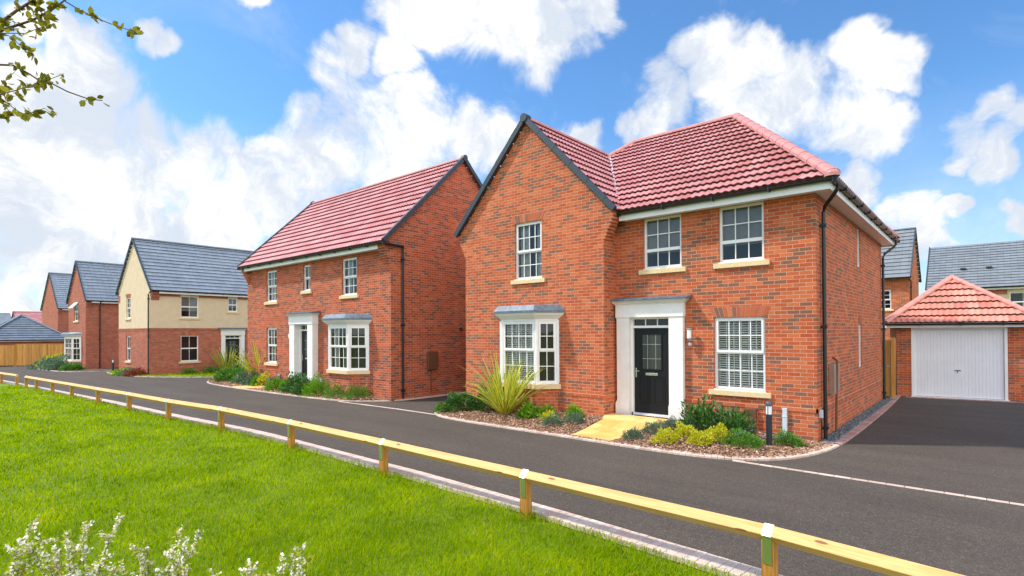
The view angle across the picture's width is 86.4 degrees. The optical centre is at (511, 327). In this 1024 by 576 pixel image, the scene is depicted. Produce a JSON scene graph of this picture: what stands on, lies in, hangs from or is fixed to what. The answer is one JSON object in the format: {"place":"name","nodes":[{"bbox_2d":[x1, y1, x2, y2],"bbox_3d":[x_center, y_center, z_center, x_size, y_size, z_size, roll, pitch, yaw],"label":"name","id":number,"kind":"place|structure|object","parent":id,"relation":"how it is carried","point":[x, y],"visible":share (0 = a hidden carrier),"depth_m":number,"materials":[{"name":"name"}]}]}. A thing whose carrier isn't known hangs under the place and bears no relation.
{"place":"outdoors","nodes":[
{"label":"outdoors","id":0,"kind":"place"},
{"bbox_2d":[232,385,277,388],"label":"path","id":1,"kind":"structure","parent":0,"point":[251,386],"depth_m":21.86,"materials":[{"name":"beige stone"}]},
{"bbox_2d":[0,383,757,575],"bbox_3d":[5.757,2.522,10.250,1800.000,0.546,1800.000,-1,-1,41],"label":"ground","id":2,"kind":"structure","parent":0,"point":[259,508],"depth_m":6.73,"materials":[{"name":"green plant"}]},
{"bbox_2d":[0,313,10,323],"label":"detached house","id":3,"kind":"structure","parent":2,"relation":"on","point":[4,317],"depth_m":99.72,"materials":[{"name":"grey brick"}]},
{"bbox_2d":[0,345,14,365],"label":"timber fence","id":4,"kind":"object","parent":2,"relation":"on","point":[7,355],"visible":0.97,"depth_m":45.29,"materials":[{"name":"brown wood"}]},
{"bbox_2d":[0,372,18,384],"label":"knee rail fence","id":5,"kind":"object","parent":2,"relation":"on","point":[12,375],"visible":0.81,"depth_m":25.87,"materials":[{"name":"brown wood"}]},
{"bbox_2d":[11,311,41,322],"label":"detached house","id":6,"kind":"structure","parent":2,"relation":"on","point":[36,316],"depth_m":80.84,"materials":[{"name":"red brick"}]},
{"bbox_2d":[0,314,64,344],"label":"garage","id":7,"kind":"structure","parent":2,"relation":"on","point":[20,329],"depth_m":47.84,"materials":[{"name":"grey tile"}]},
{"bbox_2d":[15,344,63,365],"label":"timber fence","id":8,"kind":"object","parent":2,"relation":"on","point":[25,354],"visible":0.35,"depth_m":45.15,"materials":[{"name":"brown wood"}]},
{"bbox_2d":[0,0,143,122],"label":"young tree","id":9,"kind":"object","parent":2,"relation":"on","point":[43,81],"visible":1,"depth_m":3.54,"materials":[{"name":"green plant"}]},
{"bbox_2d":[40,272,115,332],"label":"detached house","id":10,"kind":"structure","parent":2,"relation":"on","point":[54,309],"depth_m":54.40,"materials":[{"name":"red brick"}]},
{"bbox_2d":[45,368,118,370],"bbox_3d":[-32.067,3.006,40.464,12.800,0.143,4.200,-1,-1,41],"label":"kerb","id":11,"kind":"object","parent":2,"relation":"on","point":[97,369],"visible":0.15,"depth_m":37.34,"materials":[{"name":"concrete"}]},
{"bbox_2d":[26,355,63,368],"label":"shrub","id":12,"kind":"object","parent":11,"relation":"on","point":[42,362],"visible":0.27,"depth_m":40.07,"materials":[{"name":"green plant"}]},
{"bbox_2d":[34,353,71,369],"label":"shrub","id":13,"kind":"object","parent":11,"relation":"on","point":[46,365],"visible":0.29,"depth_m":38.96,"materials":[{"name":"green plant"}]},
{"bbox_2d":[44,359,72,370],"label":"shrub","id":14,"kind":"object","parent":11,"relation":"on","point":[58,363],"visible":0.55,"depth_m":37.88,"materials":[{"name":"green plant"}]},
{"bbox_2d":[58,363,85,370],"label":"shrub","id":15,"kind":"object","parent":11,"relation":"on","point":[74,366],"visible":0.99,"depth_m":36.99,"materials":[{"name":"green plant"}]},
{"bbox_2d":[61,260,122,368],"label":"detached house","id":16,"kind":"structure","parent":2,"relation":"on","point":[91,339],"depth_m":39.45,"materials":[{"name":"red brick"}]},
{"bbox_2d":[65,338,75,359],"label":"window","id":17,"kind":"structure","parent":16,"relation":"in","point":[69,350],"depth_m":39.72,"materials":[{"name":"white plastic"}]},
{"bbox_2d":[73,304,78,322],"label":"window","id":18,"kind":"structure","parent":16,"relation":"in","point":[76,306],"depth_m":40.32,"materials":[{"name":"white plastic"}]},
{"bbox_2d":[73,338,79,359],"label":"window","id":19,"kind":"structure","parent":16,"relation":"in","point":[77,343],"depth_m":39.15,"materials":[{"name":"white plastic"}]},
{"bbox_2d":[108,369,217,376],"bbox_3d":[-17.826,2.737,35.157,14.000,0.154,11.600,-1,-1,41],"label":"grass verge","id":20,"kind":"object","parent":2,"relation":"on","point":[175,375],"depth_m":30.38,"materials":[{"name":"green plant"}]},
{"bbox_2d":[122,366,146,376],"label":"shrub","id":21,"kind":"object","parent":20,"relation":"on","point":[132,372],"visible":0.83,"depth_m":30.60,"materials":[{"name":"red plant"}]},
{"bbox_2d":[180,368,197,373],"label":"shrub","id":22,"kind":"object","parent":20,"relation":"on","point":[191,370],"visible":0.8,"depth_m":31.30,"materials":[{"name":"green plant"}]},
{"bbox_2d":[201,365,220,372],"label":"shrub","id":23,"kind":"object","parent":20,"relation":"on","point":[211,369],"visible":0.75,"depth_m":32.05,"materials":[{"name":"green plant"}]},
{"bbox_2d":[207,346,245,368],"bbox_3d":[-16.869,1.853,32.778,2.729,1.865,2.461,0,-1,-13],"label":"flax plant","id":24,"kind":"object","parent":20,"relation":"on","point":[225,364],"visible":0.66,"depth_m":32.47,"materials":[{"name":"green plant"}]},
{"bbox_2d":[115,237,253,374],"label":"detached house","id":25,"kind":"structure","parent":2,"relation":"on","point":[177,313],"depth_m":32.70,"materials":[{"name":"brick"}]},
{"bbox_2d":[125,336,130,362],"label":"window","id":26,"kind":"structure","parent":25,"relation":"in","point":[128,337],"depth_m":33.17,"materials":[{"name":"white plastic"}]},
{"bbox_2d":[125,297,130,319],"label":"window","id":27,"kind":"structure","parent":25,"relation":"in","point":[128,299],"depth_m":33.20,"materials":[{"name":"white plastic"}]},
{"bbox_2d":[179,296,200,319],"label":"window","id":28,"kind":"structure","parent":25,"relation":"in","point":[189,305],"depth_m":32.39,"materials":[{"name":"white plastic"}]},
{"bbox_2d":[179,336,200,363],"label":"window","id":29,"kind":"structure","parent":25,"relation":"in","point":[189,344],"depth_m":32.59,"materials":[{"name":"white plastic"}]},
{"bbox_2d":[226,298,239,313],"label":"window","id":30,"kind":"structure","parent":25,"relation":"in","point":[232,302],"depth_m":34.24,"materials":[{"name":"white plastic"}]},
{"bbox_2d":[218,328,247,366],"bbox_3d":[-17.491,1.438,34.099,0.570,2.819,1.740,-1,-1,39],"label":"front door","id":31,"kind":"structure","parent":25,"relation":"in","point":[229,336],"depth_m":34.12,"materials":[{"name":"white plastic"}]},
{"bbox_2d":[208,378,386,400],"bbox_3d":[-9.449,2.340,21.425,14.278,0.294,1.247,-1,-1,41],"label":"bark mulch","id":32,"kind":"object","parent":2,"relation":"on","point":[226,382],"visible":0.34,"depth_m":19.76,"materials":[{"name":"brown wood"}]},
{"bbox_2d":[209,361,246,380],"bbox_3d":[-12.682,1.998,24.973,2.156,0.896,2.138,-1,-1,41],"label":"shrub","id":33,"kind":"object","parent":32,"relation":"on","point":[233,370],"visible":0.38,"depth_m":24.53,"materials":[{"name":"green plant"}]},
{"bbox_2d":[229,370,247,383],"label":"shrub","id":34,"kind":"object","parent":32,"relation":"on","point":[241,377],"visible":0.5,"depth_m":23.48,"materials":[{"name":"green plant"}]},
{"bbox_2d":[231,341,265,374],"bbox_3d":[-10.622,1.378,22.976,2.650,2.023,2.507,0,-1,17],"label":"flax plant","id":35,"kind":"object","parent":32,"relation":"on","point":[249,366],"visible":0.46,"depth_m":22.73,"materials":[{"name":"yellow plant"}]},
{"bbox_2d":[239,371,260,384],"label":"shrub","id":36,"kind":"object","parent":32,"relation":"on","point":[248,379],"visible":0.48,"depth_m":22.61,"materials":[{"name":"green plant"}]},
{"bbox_2d":[249,374,265,385],"bbox_3d":[-10.335,2.178,22.381,0.856,0.497,0.844,-1,-1,41],"label":"box ball","id":37,"kind":"object","parent":32,"relation":"on","point":[253,378],"visible":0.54,"depth_m":22.17,"materials":[{"name":"green plant"}]},
{"bbox_2d":[256,370,269,385],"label":"shrub","id":38,"kind":"object","parent":32,"relation":"on","point":[263,378],"visible":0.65,"depth_m":21.99,"materials":[{"name":"yellow plant"}]},
{"bbox_2d":[264,378,282,389],"bbox_3d":[-8.989,2.172,20.824,0.856,0.518,0.851,-1,-1,41],"label":"box ball","id":39,"kind":"object","parent":32,"relation":"on","point":[274,381],"visible":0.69,"depth_m":20.60,"materials":[{"name":"green plant"}]},
{"bbox_2d":[278,371,306,392],"bbox_3d":[-7.781,1.976,19.881,1.270,0.837,1.196,0,-1,-2],"label":"laurel","id":40,"kind":"object","parent":32,"relation":"on","point":[288,385],"visible":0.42,"depth_m":19.66,"materials":[{"name":"green plant"}]},
{"bbox_2d":[289,372,316,394],"bbox_3d":[-7.259,1.976,19.233,1.137,0.831,1.176,-1,-1,41],"label":"laurel","id":41,"kind":"object","parent":32,"relation":"on","point":[298,384],"visible":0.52,"depth_m":19.10,"materials":[{"name":"green plant"}]},
{"bbox_2d":[301,370,328,395],"bbox_3d":[-6.721,1.931,18.755,1.162,0.886,1.164,-1,-1,41],"label":"shrub","id":42,"kind":"object","parent":32,"relation":"on","point":[312,386],"visible":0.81,"depth_m":18.67,"materials":[{"name":"green plant"}]},
{"bbox_2d":[320,379,345,397],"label":"shrub","id":43,"kind":"object","parent":32,"relation":"on","point":[331,392],"visible":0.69,"depth_m":17.87,"materials":[{"name":"green plant"}]},
{"bbox_2d":[339,384,371,399],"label":"shrub","id":44,"kind":"object","parent":32,"relation":"on","point":[351,392],"visible":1,"depth_m":17.36,"materials":[{"name":"green plant"}]},
{"bbox_2d":[237,155,482,400],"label":"detached house","id":45,"kind":"structure","parent":2,"relation":"on","point":[361,287],"depth_m":18.86,"materials":[{"name":"red brick"}]},
{"bbox_2d":[264,270,277,304],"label":"window","id":46,"kind":"structure","parent":45,"relation":"in","point":[272,275],"depth_m":22.43,"materials":[{"name":"white plastic"}]},
{"bbox_2d":[264,328,277,365],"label":"window","id":47,"kind":"structure","parent":45,"relation":"in","point":[272,332],"depth_m":22.40,"materials":[{"name":"white plastic"}]},
{"bbox_2d":[283,311,320,381],"bbox_3d":[-7.762,0.820,20.199,2.020,2.811,0.510,-1,-1,41],"label":"front door","id":48,"kind":"structure","parent":45,"relation":"in","point":[303,343],"depth_m":20.40,"materials":[{"name":"white plastic"}]},
{"bbox_2d":[300,265,311,293],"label":"window","id":49,"kind":"structure","parent":45,"relation":"in","point":[307,267],"depth_m":20.49,"materials":[{"name":"white plastic"}]},
{"bbox_2d":[332,329,334,366],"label":"window","id":50,"kind":"structure","parent":45,"relation":"in","point":[333,330],"depth_m":18.52,"materials":[{"name":"white plastic"}]},
{"bbox_2d":[330,326,353,369],"bbox_3d":[-5.633,0.688,18.251,1.110,1.442,0.428,-1,-1,41],"label":"window","id":51,"kind":"structure","parent":45,"relation":"in","point":[340,346],"depth_m":18.33,"materials":[{"name":"white plastic"}]},
{"bbox_2d":[339,257,358,298],"bbox_3d":[-5.346,-1.664,18.721,1.109,1.383,0.675,-1,-1,41],"label":"window","id":52,"kind":"structure","parent":45,"relation":"in","point":[350,264],"depth_m":18.81,"materials":[{"name":"white plastic"}]},
{"bbox_2d":[350,326,366,369],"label":"window","id":53,"kind":"structure","parent":45,"relation":"in","point":[360,332],"depth_m":17.92,"materials":[{"name":"white plastic"}]},
{"bbox_2d":[24,376,964,575],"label":"knee rail fence","id":54,"kind":"object","parent":2,"relation":"on","point":[770,537],"visible":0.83,"depth_m":5.54,"materials":[{"name":"yellow wood"}]},
{"bbox_2d":[3,367,1023,575],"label":"kerb","id":55,"kind":"structure","parent":2,"relation":"on","point":[671,548],"depth_m":7.77,"materials":[{"name":"grey concrete"}]},
{"bbox_2d":[453,113,900,441],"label":"detached house","id":56,"kind":"structure","parent":2,"relation":"on","point":[733,261],"depth_m":12.72,"materials":[{"name":"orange brick"}]},
{"bbox_2d":[503,321,540,382],"bbox_3d":[0.303,0.631,14.041,1.095,1.562,0.428,-1,-1,41],"label":"window","id":57,"kind":"structure","parent":56,"relation":"in","point":[521,336],"depth_m":14.04,"materials":[{"name":"white plastic"}]},
{"bbox_2d":[511,220,544,284],"bbox_3d":[0.603,-1.940,14.411,1.130,1.607,0.675,-1,-1,41],"label":"window","id":58,"kind":"structure","parent":56,"relation":"in","point":[528,239],"depth_m":14.49,"materials":[{"name":"white plastic"}]},
{"bbox_2d":[539,321,556,382],"bbox_3d":[0.865,0.624,13.619,0.497,1.562,0.198,0,-1,-4],"label":"window","id":59,"kind":"structure","parent":56,"relation":"in","point":[547,329],"depth_m":13.71,"materials":[{"name":"white plastic"}]},
{"bbox_2d":[610,294,691,420],"bbox_3d":[3.190,0.731,12.507,1.980,2.871,0.590,-1,-1,41],"label":"front door","id":60,"kind":"structure","parent":56,"relation":"in","point":[650,353],"depth_m":12.51,"materials":[{"name":"white paint"}]},
{"bbox_2d":[639,214,685,274],"bbox_3d":[3.577,-1.861,12.539,1.130,1.288,0.660,-1,-1,41],"label":"window","id":61,"kind":"structure","parent":56,"relation":"in","point":[662,234],"depth_m":12.48,"materials":[{"name":"white plastic"}]},
{"bbox_2d":[709,317,771,398],"bbox_3d":[4.851,0.607,11.415,1.240,1.627,0.660,-1,-1,41],"label":"window","id":62,"kind":"structure","parent":56,"relation":"in","point":[739,341],"depth_m":11.39,"materials":[{"name":"white plastic"}]},
{"bbox_2d":[713,201,769,268],"bbox_3d":[4.882,-1.878,11.399,1.115,1.288,0.660,-1,-1,41],"label":"window","id":63,"kind":"structure","parent":56,"relation":"in","point":[741,226],"depth_m":11.33,"materials":[{"name":"white plastic"}]},
{"bbox_2d":[857,229,858,266],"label":"window","id":64,"kind":"structure","parent":56,"relation":"in","point":[857,229],"depth_m":13.89,"materials":[{"name":"white plastic"}]},
{"bbox_2d":[859,325,860,366],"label":"window","id":65,"kind":"structure","parent":56,"relation":"in","point":[859,325],"depth_m":13.92,"materials":[{"name":"white plastic"}]},
{"bbox_2d":[882,337,895,397],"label":"timber gate","id":66,"kind":"structure","parent":2,"relation":"on","point":[890,365],"depth_m":16.98,"materials":[{"name":"brown wood"}]},
{"bbox_2d":[881,227,921,361],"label":"detached house","id":67,"kind":"structure","parent":2,"relation":"on","point":[901,272],"depth_m":31.41,"materials":[{"name":"orange brick"}]},
{"bbox_2d":[881,290,893,310],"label":"window","id":68,"kind":"structure","parent":67,"relation":"in","point":[887,292],"depth_m":31.78,"materials":[{"name":"white plastic"}]},
{"bbox_2d":[833,395,1023,444],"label":"driveway edging","id":69,"kind":"object","parent":2,"relation":"on","point":[855,431],"visible":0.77,"depth_m":12.94,"materials":[{"name":"grey concrete"}]},
{"bbox_2d":[885,275,1023,401],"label":"garage","id":70,"kind":"structure","parent":2,"relation":"on","point":[956,337],"depth_m":16.91,"materials":[{"name":"red brick"}]},
{"bbox_2d":[914,329,1004,399],"bbox_3d":[13.793,1.121,16.871,2.173,2.103,0.055,-1,-1,33],"label":"garage door","id":71,"kind":"structure","parent":70,"relation":"in","point":[962,363],"depth_m":16.83,"materials":[{"name":"white plastic"}]},
{"bbox_2d":[925,240,1023,306],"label":"detached house","id":72,"kind":"structure","parent":2,"relation":"on","point":[983,265],"depth_m":36.27,"materials":[{"name":"grey tile"}]},
{"bbox_2d":[1009,292,1023,306],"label":"window","id":73,"kind":"structure","parent":72,"relation":"in","point":[1016,297],"depth_m":34.25,"materials":[{"name":"white plastic"}]},
{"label":"gravel margin","id":74,"kind":"structure","parent":2,"relation":"on","visible":0},
{"bbox_2d":[818,398,892,442],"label":"blue gravel","id":75,"kind":"structure","parent":74,"relation":"on","point":[846,427],"depth_m":12.33,"materials":[{"name":"gravel"}]},
{"bbox_2d":[0,366,1023,575],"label":"road","id":76,"kind":"structure","parent":0,"point":[970,448],"depth_m":8.22,"materials":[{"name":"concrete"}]},
{"bbox_2d":[437,402,836,457],"bbox_3d":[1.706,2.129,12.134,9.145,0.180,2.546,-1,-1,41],"label":"bark mulch","id":77,"kind":"object","parent":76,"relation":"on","point":[594,420],"visible":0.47,"depth_m":10.53,"materials":[{"name":"brown wood"}]},
{"bbox_2d":[433,402,452,412],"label":"shrub","id":78,"kind":"object","parent":77,"relation":"on","point":[438,406],"visible":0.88,"depth_m":14.17,"materials":[{"name":"green plant"}]},
{"bbox_2d":[444,391,475,411],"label":"shrub","id":79,"kind":"object","parent":77,"relation":"on","point":[457,400],"visible":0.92,"depth_m":14.16,"materials":[{"name":"green plant"}]},
{"bbox_2d":[467,381,494,411],"bbox_3d":[-0.590,1.796,14.299,1.110,0.770,1.155,-1,-1,41],"label":"shrub","id":80,"kind":"object","parent":77,"relation":"on","point":[480,404],"visible":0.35,"depth_m":14.09,"materials":[{"name":"green plant"}]},
{"bbox_2d":[460,349,548,414],"bbox_3d":[-0.230,1.371,13.592,2.548,1.653,2.592,0,-1,-5],"label":"flax plant","id":81,"kind":"object","parent":77,"relation":"on","point":[501,401],"visible":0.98,"depth_m":13.28,"materials":[{"name":"plant"}]},
{"bbox_2d":[516,400,542,418],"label":"shrub","id":82,"kind":"object","parent":77,"relation":"on","point":[529,408],"visible":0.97,"depth_m":12.93,"materials":[{"name":"green plant"}]},
{"bbox_2d":[539,410,555,421],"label":"shrub","id":83,"kind":"object","parent":77,"relation":"on","point":[547,414],"visible":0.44,"depth_m":12.47,"materials":[{"name":"yellow plant"}]},
{"bbox_2d":[538,403,557,417],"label":"shrub","id":84,"kind":"object","parent":77,"relation":"on","point":[550,407],"visible":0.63,"depth_m":12.84,"materials":[{"name":"green plant"}]},
{"bbox_2d":[541,412,564,426],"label":"cushion plant","id":85,"kind":"object","parent":77,"relation":"on","point":[554,418],"visible":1,"depth_m":12.07,"materials":[{"name":"green plant"}]},
{"bbox_2d":[563,412,583,423],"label":"cushion plant","id":86,"kind":"object","parent":77,"relation":"on","point":[577,416],"visible":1,"depth_m":12.10,"materials":[{"name":"green plant"}]},
{"bbox_2d":[565,401,585,416],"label":"shrub","id":87,"kind":"object","parent":77,"relation":"on","point":[575,409],"visible":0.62,"depth_m":12.66,"materials":[{"name":"green plant"}]},
{"bbox_2d":[621,426,645,439],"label":"cushion plant","id":88,"kind":"object","parent":77,"relation":"on","point":[631,432],"visible":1,"depth_m":10.53,"materials":[{"name":"green plant"}]},
{"bbox_2d":[642,419,664,433],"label":"cushion plant","id":89,"kind":"object","parent":77,"relation":"on","point":[649,427],"visible":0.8,"depth_m":10.87,"materials":[{"name":"green plant"}]},
{"bbox_2d":[650,426,679,443],"bbox_3d":[2.861,2.021,10.204,0.564,0.367,0.528,0,-1,12],"label":"euonymus","id":90,"kind":"object","parent":77,"relation":"on","point":[664,435],"visible":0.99,"depth_m":10.09,"materials":[{"name":"yellow plant"}]},
{"bbox_2d":[661,416,680,428],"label":"cushion plant","id":91,"kind":"object","parent":77,"relation":"on","point":[670,421],"visible":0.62,"depth_m":11.05,"materials":[{"name":"green plant"}]},
{"bbox_2d":[674,420,696,439],"bbox_3d":[3.302,1.972,10.463,0.500,0.363,0.559,-1,-1,41],"label":"euonymus","id":92,"kind":"object","parent":77,"relation":"on","point":[679,429],"visible":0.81,"depth_m":10.42,"materials":[{"name":"yellow plant"}]},
{"bbox_2d":[686,428,713,445],"bbox_3d":[3.433,2.012,9.982,0.527,0.337,0.551,-1,-1,41],"label":"euonymus","id":93,"kind":"object","parent":77,"relation":"on","point":[700,436],"visible":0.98,"depth_m":9.91,"materials":[{"name":"yellow plant"}]},
{"bbox_2d":[673,392,728,430],"bbox_3d":[3.772,1.713,11.078,0.991,0.800,0.989,0,-1,3],"label":"laurel","id":94,"kind":"object","parent":77,"relation":"on","point":[698,411],"visible":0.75,"depth_m":11.02,"materials":[{"name":"green plant"}]},
{"bbox_2d":[705,422,732,442],"bbox_3d":[3.832,1.954,10.147,0.576,0.400,0.570,-1,-1,41],"label":"euonymus","id":95,"kind":"object","parent":77,"relation":"on","point":[722,431],"visible":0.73,"depth_m":10.05,"materials":[{"name":"yellow plant"}]},
{"bbox_2d":[697,405,756,435],"bbox_3d":[4.326,1.828,10.685,1.104,0.601,1.033,0,-1,-24],"label":"laurel","id":96,"kind":"object","parent":77,"relation":"on","point":[739,420],"visible":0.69,"depth_m":10.57,"materials":[{"name":"green plant"}]},
{"bbox_2d":[718,428,766,449],"bbox_3d":[4.174,2.014,9.941,0.895,0.335,0.929,-1,-1,41],"label":"geranium","id":97,"kind":"object","parent":77,"relation":"on","point":[750,438],"visible":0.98,"depth_m":9.81,"materials":[{"name":"green plant"}]},
{"bbox_2d":[765,401,772,445],"bbox_3d":[4.671,1.766,9.900,0.121,0.850,0.119,-1,-1,41],"label":"bollard light","id":98,"kind":"object","parent":77,"relation":"on","point":[768,404],"visible":0.94,"depth_m":9.86,"materials":[{"name":"black metal"}]},
{"bbox_2d":[772,428,806,447],"bbox_3d":[5.105,2.041,10.015,0.668,0.346,0.632,-1,-1,28],"label":"geranium","id":99,"kind":"object","parent":77,"relation":"in","point":[790,438],"visible":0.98,"depth_m":9.96,"materials":[{"name":"green plant"}]},
{"bbox_2d":[0,0,1023,315],"label":"sky","id":100,"kind":"structure","parent":0,"point":[223,121],"materials":[{"name":"blue"}]},
{"bbox_2d":[571,413,666,440],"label":"path","id":101,"kind":"structure","parent":0,"point":[611,426],"depth_m":11.53,"materials":[{"name":"beige stone"}]},
{"label":"front bed","id":102,"kind":"structure","parent":0,"visible":0},
{"bbox_2d":[1,514,88,575],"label":"spirea bush","id":103,"kind":"object","parent":102,"relation":"on","point":[17,568],"visible":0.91,"depth_m":3.83,"materials":[{"name":"white plant"}]},
{"bbox_2d":[12,512,124,575],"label":"spirea bush","id":104,"kind":"object","parent":102,"relation":"on","point":[67,564],"visible":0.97,"depth_m":3.77,"materials":[{"name":"white plant"}]},
{"bbox_2d":[84,524,204,575],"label":"spirea bush","id":105,"kind":"object","parent":102,"relation":"on","point":[174,561],"visible":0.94,"depth_m":3.86,"materials":[{"name":"white plant"}]},
{"bbox_2d":[177,556,191,575],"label":"spirea bush","id":106,"kind":"object","parent":102,"relation":"on","point":[185,567],"visible":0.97,"depth_m":3.73,"materials":[{"name":"white plant"}]},
{"bbox_2d":[206,568,274,575],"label":"spirea bush","id":107,"kind":"object","parent":102,"relation":"on","point":[212,573],"visible":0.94,"depth_m":3.90,"materials":[{"name":"white plant"}]},
{"bbox_2d":[238,541,314,575],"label":"spirea bush","id":108,"kind":"object","parent":102,"relation":"on","point":[299,570],"visible":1,"depth_m":3.83,"materials":[{"name":"white plant"}]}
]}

